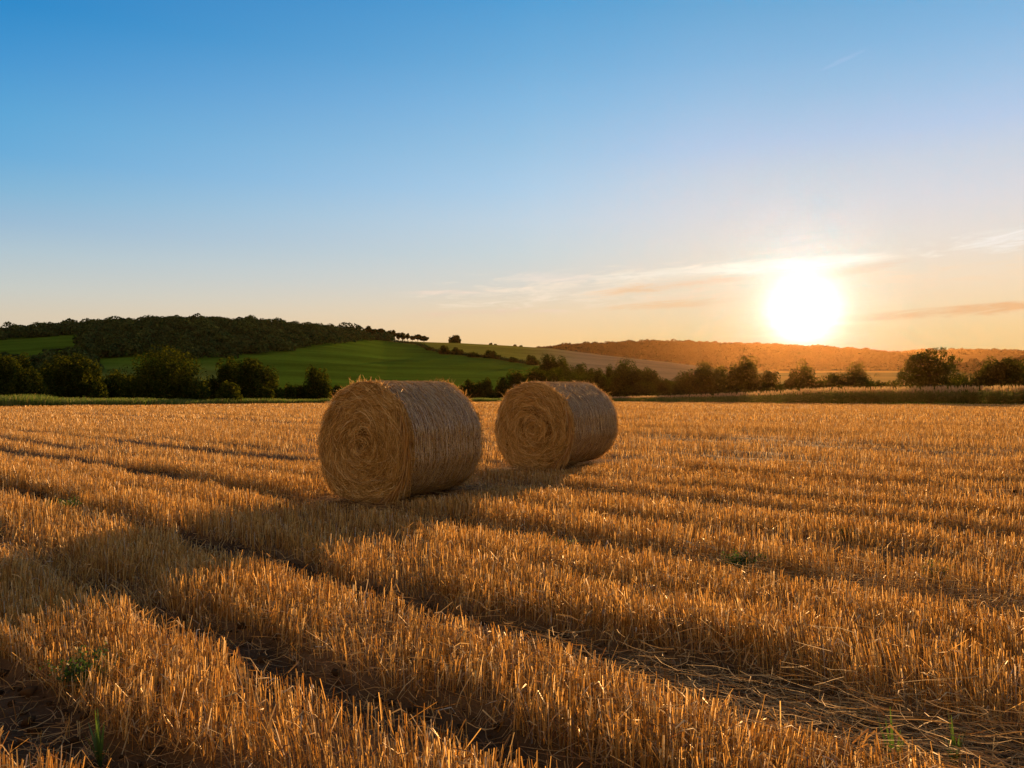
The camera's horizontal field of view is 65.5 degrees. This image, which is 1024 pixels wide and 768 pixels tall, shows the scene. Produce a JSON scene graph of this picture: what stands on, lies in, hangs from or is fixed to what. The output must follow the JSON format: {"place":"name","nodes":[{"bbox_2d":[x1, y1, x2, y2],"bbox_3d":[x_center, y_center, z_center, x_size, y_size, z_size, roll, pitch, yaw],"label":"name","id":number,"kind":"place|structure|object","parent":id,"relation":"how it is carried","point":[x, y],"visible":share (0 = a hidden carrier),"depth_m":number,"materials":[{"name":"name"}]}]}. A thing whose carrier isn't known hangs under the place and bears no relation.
{"place":"outdoors","nodes":[
{"label":"outdoors","id":0,"kind":"place"},
{"bbox_2d":[0,403,1023,767],"bbox_3d":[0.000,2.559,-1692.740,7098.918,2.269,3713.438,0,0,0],"label":"field","id":1,"kind":"structure","parent":0,"point":[38,711],"depth_m":4.28,"materials":[{"name":"soil"}]},
{"bbox_2d":[46,495,81,512],"bbox_3d":[-5.068,1.376,9.041,0.362,0.229,0.391,0,0,31],"label":"weed","id":2,"kind":"object","parent":1,"relation":"on","point":[69,502],"visible":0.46,"depth_m":9.07,"materials":[{"name":"green plant"}]},
{"bbox_2d":[39,642,121,687],"bbox_3d":[-2.037,1.360,3.797,0.343,0.206,0.348,0,0,0],"label":"weed","id":3,"kind":"object","parent":1,"relation":"on","point":[78,668],"visible":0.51,"depth_m":3.77,"materials":[{"name":"green plant"}]},
{"bbox_2d":[77,708,109,767],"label":"grass tuft","id":4,"kind":"object","parent":1,"relation":"on","point":[98,739],"visible":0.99,"depth_m":3.10,"materials":[{"name":"green plant"}]},
{"bbox_2d":[310,371,493,504],"bbox_3d":[-1.448,0.653,10.439,1.825,1.627,1.820,0,0,31],"label":"straw bale","id":5,"kind":"object","parent":1,"relation":"on","point":[397,440],"visible":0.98,"depth_m":9.84},
{"bbox_2d":[0,487,1021,767],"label":"soil clods","id":6,"kind":"object","parent":1,"relation":"on","point":[30,691],"visible":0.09,"depth_m":3.92,"materials":[{"name":"brown soil"}]},
{"bbox_2d":[0,401,1023,767],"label":"stubble","id":7,"kind":"object","parent":1,"relation":"on","point":[90,489],"visible":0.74,"depth_m":5.79,"materials":[{"name":"yellow plant"}]},
{"bbox_2d":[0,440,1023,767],"bbox_3d":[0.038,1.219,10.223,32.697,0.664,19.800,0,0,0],"label":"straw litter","id":8,"kind":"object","parent":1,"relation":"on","point":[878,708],"visible":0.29,"depth_m":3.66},
{"bbox_2d":[489,379,623,469],"bbox_3d":[0.832,0.665,14.398,1.815,1.605,2.305,0,0,29],"label":"straw bale","id":9,"kind":"object","parent":1,"relation":"on","point":[546,423],"visible":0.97,"depth_m":13.59},
{"bbox_2d":[553,537,576,547],"bbox_3d":[0.454,1.393,6.883,0.227,0.170,0.283,0,0,0],"label":"weed","id":10,"kind":"object","parent":1,"relation":"on","point":[565,543],"visible":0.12,"depth_m":6.86,"materials":[{"name":"green plant"}]},
{"bbox_2d":[717,549,765,568],"bbox_3d":[1.810,1.388,6.224,0.318,0.195,0.308,0,0,-40],"label":"weed","id":11,"kind":"object","parent":1,"relation":"on","point":[734,562],"visible":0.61,"depth_m":6.23,"materials":[{"name":"green plant"}]},
{"bbox_2d":[610,384,1023,404],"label":"maize crop","id":12,"kind":"object","parent":1,"relation":"on","point":[991,394],"visible":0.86,"depth_m":113.37,"materials":[{"name":"green plant"}]},
{"bbox_2d":[834,525,855,539],"bbox_3d":[3.073,1.383,7.409,0.212,0.139,0.256,0,0,0],"label":"weed","id":13,"kind":"object","parent":1,"relation":"on","point":[843,532],"visible":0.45,"depth_m":7.36,"materials":[{"name":"green plant"}]},
{"bbox_2d":[877,709,904,766],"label":"grass tuft","id":14,"kind":"object","parent":1,"relation":"on","point":[892,741],"visible":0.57,"depth_m":2.99,"materials":[{"name":"green plant"}]},
{"bbox_2d":[919,560,955,580],"bbox_3d":[3.144,1.385,5.908,0.237,0.160,0.274,0,0,-28],"label":"weed","id":15,"kind":"object","parent":1,"relation":"on","point":[935,572],"visible":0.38,"depth_m":5.89,"materials":[{"name":"green plant"}]},
{"bbox_2d":[942,715,965,767],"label":"grass tuft","id":16,"kind":"object","parent":1,"relation":"on","point":[953,743],"visible":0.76,"depth_m":3.01,"materials":[{"name":"green plant"}]},
{"bbox_2d":[0,334,1023,405],"bbox_3d":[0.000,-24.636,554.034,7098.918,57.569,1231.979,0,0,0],"label":"hillside","id":17,"kind":"structure","parent":0,"point":[342,362],"depth_m":434.66,"materials":[{"name":"green plant"}]},
{"bbox_2d":[0,354,24,396],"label":"broadleaf tree","id":18,"kind":"object","parent":17,"relation":"on","point":[9,367],"visible":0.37,"depth_m":116.74,"materials":[{"name":"green plant"}]},
{"bbox_2d":[16,351,32,373],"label":"broadleaf tree","id":19,"kind":"object","parent":17,"relation":"on","point":[25,362],"visible":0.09,"depth_m":127.38,"materials":[{"name":"green plant"}]},
{"bbox_2d":[7,366,48,396],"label":"bush","id":20,"kind":"object","parent":17,"relation":"on","point":[29,382],"visible":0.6,"depth_m":111.02,"materials":[{"name":"green plant"}]},
{"bbox_2d":[38,370,65,397],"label":"bush","id":21,"kind":"object","parent":17,"relation":"on","point":[53,387],"visible":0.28,"depth_m":121.57,"materials":[{"name":"green plant"}]},
{"bbox_2d":[38,353,71,379],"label":"broadleaf tree","id":22,"kind":"object","parent":17,"relation":"on","point":[49,365],"visible":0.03,"depth_m":131.57,"materials":[{"name":"green plant"}]},
{"bbox_2d":[52,352,102,398],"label":"broadleaf tree","id":23,"kind":"object","parent":17,"relation":"on","point":[79,379],"visible":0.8,"depth_m":124.08,"materials":[{"name":"green plant"}]},
{"bbox_2d":[89,381,109,399],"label":"bush","id":24,"kind":"object","parent":17,"relation":"on","point":[100,391],"visible":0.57,"depth_m":103.45,"materials":[{"name":"green plant"}]},
{"bbox_2d":[96,373,113,397],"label":"bush","id":25,"kind":"object","parent":17,"relation":"on","point":[105,381],"visible":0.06,"depth_m":134.63,"materials":[{"name":"green plant"}]},
{"bbox_2d":[101,368,126,398],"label":"bush","id":26,"kind":"object","parent":17,"relation":"on","point":[116,387],"visible":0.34,"depth_m":136.86,"materials":[{"name":"green plant"}]},
{"bbox_2d":[120,374,133,398],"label":"bush","id":27,"kind":"object","parent":17,"relation":"on","point":[125,385],"visible":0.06,"depth_m":130.71,"materials":[{"name":"green plant"}]},
{"bbox_2d":[111,344,211,400],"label":"broadleaf tree","id":28,"kind":"object","parent":17,"relation":"on","point":[173,380],"visible":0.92,"depth_m":124.66,"materials":[{"name":"green plant"}]},
{"bbox_2d":[0,313,394,372],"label":"woodland","id":29,"kind":"object","parent":17,"relation":"on","point":[118,336],"visible":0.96,"depth_m":499.86,"materials":[{"name":"green plant"}]},
{"bbox_2d":[202,374,218,399],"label":"bush","id":30,"kind":"object","parent":17,"relation":"on","point":[214,387],"visible":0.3,"depth_m":137.31,"materials":[{"name":"green plant"}]},
{"bbox_2d":[214,356,237,390],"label":"broadleaf tree","id":31,"kind":"object","parent":17,"relation":"on","point":[222,375],"visible":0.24,"depth_m":138.58,"materials":[{"name":"green plant"}]},
{"bbox_2d":[214,380,242,400],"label":"bush","id":32,"kind":"object","parent":17,"relation":"on","point":[230,390],"visible":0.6,"depth_m":113.01,"materials":[{"name":"green plant"}]},
{"bbox_2d":[228,357,279,398],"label":"broadleaf tree","id":33,"kind":"object","parent":17,"relation":"on","point":[250,376],"visible":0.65,"depth_m":133.73,"materials":[{"name":"green plant"}]},
{"bbox_2d":[255,384,274,399],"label":"bush","id":34,"kind":"object","parent":17,"relation":"on","point":[265,393],"visible":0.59,"depth_m":121.43,"materials":[{"name":"green plant"}]},
{"bbox_2d":[271,386,284,398],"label":"bush","id":35,"kind":"object","parent":17,"relation":"on","point":[278,393],"visible":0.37,"depth_m":129.43,"materials":[{"name":"green plant"}]},
{"bbox_2d":[280,382,297,399],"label":"bush","id":36,"kind":"object","parent":17,"relation":"on","point":[290,392],"visible":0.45,"depth_m":133.23,"materials":[{"name":"green plant"}]},
{"bbox_2d":[293,384,307,399],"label":"bush","id":37,"kind":"object","parent":17,"relation":"on","point":[297,389],"visible":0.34,"depth_m":136.88,"materials":[{"name":"green plant"}]},
{"bbox_2d":[298,364,331,399],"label":"broadleaf tree","id":38,"kind":"object","parent":17,"relation":"on","point":[318,385],"visible":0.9,"depth_m":136.56,"materials":[{"name":"green plant"}]},
{"bbox_2d":[330,384,340,398],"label":"bush","id":39,"kind":"object","parent":17,"relation":"on","point":[335,390],"visible":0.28,"depth_m":149.36,"materials":[{"name":"green plant"}]},
{"bbox_2d":[365,326,372,331],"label":"broadleaf tree","id":40,"kind":"object","parent":17,"relation":"on","point":[368,329],"visible":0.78,"depth_m":698.48,"materials":[{"name":"green plant"}]},
{"bbox_2d":[0,393,738,406],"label":"verge grass","id":41,"kind":"structure","parent":17,"relation":"on","point":[17,400],"depth_m":100.19,"materials":[{"name":"green plant"}]},
{"bbox_2d":[376,328,385,332],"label":"broadleaf tree","id":42,"kind":"object","parent":17,"relation":"on","point":[380,330],"visible":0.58,"depth_m":699.04,"materials":[{"name":"green plant"}]},
{"bbox_2d":[399,332,404,339],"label":"broadleaf tree","id":43,"kind":"object","parent":17,"relation":"on","point":[402,335],"visible":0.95,"depth_m":704.13,"materials":[{"name":"green plant"}]},
{"bbox_2d":[413,334,421,341],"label":"broadleaf tree","id":44,"kind":"object","parent":17,"relation":"on","point":[418,336],"visible":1,"depth_m":701.43,"materials":[{"name":"green plant"}]},
{"bbox_2d":[419,336,428,340],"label":"broadleaf tree","id":45,"kind":"object","parent":17,"relation":"on","point":[424,338],"visible":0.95,"depth_m":707.91,"materials":[{"name":"green plant"}]},
{"bbox_2d":[438,345,449,353],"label":"bush","id":46,"kind":"object","parent":17,"relation":"on","point":[444,349],"visible":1,"depth_m":492.24,"materials":[{"name":"green plant"}]},
{"bbox_2d":[448,335,460,342],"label":"broadleaf tree","id":47,"kind":"object","parent":17,"relation":"on","point":[454,339],"visible":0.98,"depth_m":702.15,"materials":[{"name":"green plant"}]},
{"bbox_2d":[385,339,525,363],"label":"hedge","id":48,"kind":"object","parent":17,"relation":"on","point":[423,345],"visible":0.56,"depth_m":521.65,"materials":[{"name":"green plant"}]},
{"bbox_2d":[451,347,463,354],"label":"bush","id":49,"kind":"object","parent":17,"relation":"on","point":[456,350],"visible":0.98,"depth_m":491.79,"materials":[{"name":"green plant"}]},
{"bbox_2d":[459,379,479,398],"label":"bush","id":50,"kind":"object","parent":17,"relation":"on","point":[470,387],"visible":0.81,"depth_m":188.66,"materials":[{"name":"green plant"}]},
{"bbox_2d":[467,351,478,357],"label":"bush","id":51,"kind":"object","parent":17,"relation":"on","point":[473,354],"visible":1,"depth_m":477.87,"materials":[{"name":"green plant"}]},
{"bbox_2d":[476,377,496,398],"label":"bush","id":52,"kind":"object","parent":17,"relation":"on","point":[484,388],"visible":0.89,"depth_m":188.62,"materials":[{"name":"green plant"}]},
{"bbox_2d":[483,350,496,357],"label":"bush","id":53,"kind":"object","parent":17,"relation":"on","point":[489,354],"visible":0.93,"depth_m":476.95,"materials":[{"name":"green plant"}]},
{"bbox_2d":[495,376,509,398],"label":"bush","id":54,"kind":"object","parent":17,"relation":"on","point":[501,389],"visible":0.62,"depth_m":194.84,"materials":[{"name":"green plant"}]},
{"bbox_2d":[509,357,518,361],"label":"bush","id":55,"kind":"object","parent":17,"relation":"on","point":[512,359],"visible":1,"depth_m":455.50,"materials":[{"name":"green plant"}]},
{"bbox_2d":[504,369,530,388],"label":"broadleaf tree","id":56,"kind":"object","parent":17,"relation":"on","point":[515,379],"visible":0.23,"depth_m":198.40,"materials":[{"name":"green plant"}]},
{"bbox_2d":[526,355,539,364],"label":"bush","id":57,"kind":"object","parent":17,"relation":"on","point":[531,360],"visible":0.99,"depth_m":441.48,"materials":[{"name":"green plant"}]},
{"bbox_2d":[524,367,552,381],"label":"broadleaf tree","id":58,"kind":"object","parent":17,"relation":"on","point":[534,375],"visible":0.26,"depth_m":213.52,"materials":[{"name":"green plant"}]},
{"bbox_2d":[539,354,556,371],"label":"broadleaf tree","id":59,"kind":"object","parent":17,"relation":"on","point":[546,364],"visible":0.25,"depth_m":260.83,"materials":[{"name":"green plant"}]},
{"bbox_2d":[543,366,573,381],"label":"bush","id":60,"kind":"object","parent":17,"relation":"on","point":[554,377],"visible":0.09,"depth_m":231.65,"materials":[{"name":"green plant"}]},
{"bbox_2d":[551,356,574,377],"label":"broadleaf tree","id":61,"kind":"object","parent":17,"relation":"on","point":[563,364],"visible":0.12,"depth_m":260.23,"materials":[{"name":"green plant"}]},
{"bbox_2d":[558,372,591,382],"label":"bush","id":62,"kind":"object","parent":17,"relation":"on","point":[576,378],"visible":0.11,"depth_m":203.62,"materials":[{"name":"green plant"}]},
{"bbox_2d":[574,363,595,379],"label":"broadleaf tree","id":63,"kind":"object","parent":17,"relation":"on","point":[578,368],"visible":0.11,"depth_m":244.29,"materials":[{"name":"green plant"}]},
{"bbox_2d":[588,368,611,396],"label":"bush","id":64,"kind":"object","parent":17,"relation":"on","point":[599,378],"visible":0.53,"depth_m":198.42,"materials":[{"name":"green plant"}]},
{"bbox_2d":[604,363,616,380],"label":"broadleaf tree","id":65,"kind":"object","parent":17,"relation":"on","point":[609,372],"visible":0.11,"depth_m":223.44,"materials":[{"name":"green plant"}]},
{"bbox_2d":[606,358,643,397],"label":"broadleaf tree","id":66,"kind":"object","parent":17,"relation":"on","point":[623,378],"visible":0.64,"depth_m":187.27,"materials":[{"name":"green plant"}]},
{"bbox_2d":[622,382,658,397],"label":"bush","id":67,"kind":"object","parent":17,"relation":"on","point":[638,389],"visible":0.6,"depth_m":177.84,"materials":[{"name":"green plant"}]},
{"bbox_2d":[641,366,660,392],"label":"broadleaf tree","id":68,"kind":"object","parent":17,"relation":"on","point":[650,377],"visible":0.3,"depth_m":198.46,"materials":[{"name":"green plant"}]},
{"bbox_2d":[656,377,674,396],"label":"bush","id":69,"kind":"object","parent":17,"relation":"on","point":[663,386],"visible":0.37,"depth_m":197.54,"materials":[{"name":"green plant"}]},
{"bbox_2d":[669,369,707,397],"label":"broadleaf tree","id":70,"kind":"object","parent":17,"relation":"on","point":[688,383],"visible":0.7,"depth_m":172.61,"materials":[{"name":"green plant"}]},
{"bbox_2d":[694,361,726,387],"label":"broadleaf tree","id":71,"kind":"object","parent":17,"relation":"on","point":[707,374],"visible":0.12,"depth_m":175.75,"materials":[{"name":"green plant"}]},
{"bbox_2d":[703,361,756,401],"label":"broadleaf tree","id":72,"kind":"object","parent":17,"relation":"on","point":[729,384],"visible":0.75,"depth_m":169.12,"materials":[{"name":"green plant"}]},
{"bbox_2d":[735,354,766,401],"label":"broadleaf tree","id":73,"kind":"object","parent":17,"relation":"on","point":[760,386],"visible":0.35,"depth_m":169.90,"materials":[{"name":"green plant"}]},
{"bbox_2d":[758,370,783,396],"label":"broadleaf tree","id":74,"kind":"object","parent":17,"relation":"on","point":[770,380],"visible":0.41,"depth_m":178.23,"materials":[{"name":"green plant"}]},
{"bbox_2d":[788,358,815,388],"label":"broadleaf tree","id":75,"kind":"object","parent":17,"relation":"on","point":[805,374],"visible":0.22,"depth_m":158.88,"materials":[{"name":"green plant"}]},
{"bbox_2d":[780,375,827,401],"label":"bush","id":76,"kind":"object","parent":17,"relation":"on","point":[814,384],"visible":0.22,"depth_m":156.61,"materials":[{"name":"green plant"}]},
{"bbox_2d":[822,372,850,402],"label":"broadleaf tree","id":77,"kind":"object","parent":17,"relation":"on","point":[833,380],"visible":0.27,"depth_m":148.86,"materials":[{"name":"green plant"}]},
{"bbox_2d":[839,362,872,386],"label":"broadleaf tree","id":78,"kind":"object","parent":17,"relation":"on","point":[854,373],"visible":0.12,"depth_m":149.58,"materials":[{"name":"green plant"}]},
{"bbox_2d":[838,375,878,402],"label":"bush","id":79,"kind":"object","parent":17,"relation":"on","point":[859,381],"visible":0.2,"depth_m":145.04,"materials":[{"name":"green plant"}]},
{"bbox_2d":[766,372,973,377],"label":"woodland","id":80,"kind":"object","parent":17,"relation":"on","point":[968,375],"visible":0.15,"depth_m":830.56,"materials":[{"name":"green plant"}]},
{"bbox_2d":[873,380,890,389],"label":"bush","id":81,"kind":"object","parent":17,"relation":"on","point":[881,384],"visible":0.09,"depth_m":159.00,"materials":[{"name":"green plant"}]},
{"bbox_2d":[883,380,901,401],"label":"bush","id":82,"kind":"object","parent":17,"relation":"on","point":[892,384],"visible":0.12,"depth_m":163.81,"materials":[{"name":"green plant"}]},
{"bbox_2d":[893,347,964,403],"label":"broadleaf tree","id":83,"kind":"object","parent":17,"relation":"on","point":[928,369],"visible":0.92,"depth_m":124.88,"materials":[{"name":"green plant"}]},
{"bbox_2d":[946,372,968,402],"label":"bush","id":84,"kind":"object","parent":17,"relation":"on","point":[965,379],"visible":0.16,"depth_m":139.32,"materials":[{"name":"green plant"}]},
{"bbox_2d":[963,369,992,402],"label":"bush","id":85,"kind":"object","parent":17,"relation":"on","point":[975,374],"visible":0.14,"depth_m":129.55,"materials":[{"name":"green plant"}]},
{"bbox_2d":[948,356,1023,372],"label":"woodland","id":86,"kind":"object","parent":17,"relation":"on","point":[973,365],"visible":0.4,"depth_m":1050.23,"materials":[{"name":"green plant"}]},
{"bbox_2d":[969,356,1023,403],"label":"broadleaf tree","id":87,"kind":"object","parent":17,"relation":"on","point":[1005,372],"visible":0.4,"depth_m":126.32,"materials":[{"name":"green plant"}]},
{"bbox_2d":[0,0,1023,351],"label":"sky","id":88,"kind":"structure","parent":0,"point":[527,173],"materials":[{"name":"blue"}]},
{"bbox_2d":[592,345,1023,372],"bbox_3d":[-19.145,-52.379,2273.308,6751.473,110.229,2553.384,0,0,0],"label":"distant hills","id":89,"kind":"structure","parent":0,"point":[966,358],"depth_m":1387.92,"materials":[{"name":"brown plant"}]},
{"bbox_2d":[537,339,941,370],"bbox_3d":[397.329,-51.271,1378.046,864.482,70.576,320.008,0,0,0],"label":"woodland","id":90,"kind":"object","parent":89,"relation":"on","point":[832,357],"visible":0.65,"depth_m":1366.42,"materials":[{"name":"green plant"}]},
{"bbox_2d":[891,348,1023,355],"bbox_3d":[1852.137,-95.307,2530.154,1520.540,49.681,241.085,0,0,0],"label":"woodland","id":91,"kind":"object","parent":89,"relation":"on","point":[977,351],"visible":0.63,"depth_m":2476.03,"materials":[{"name":"green plant"}]}
]}

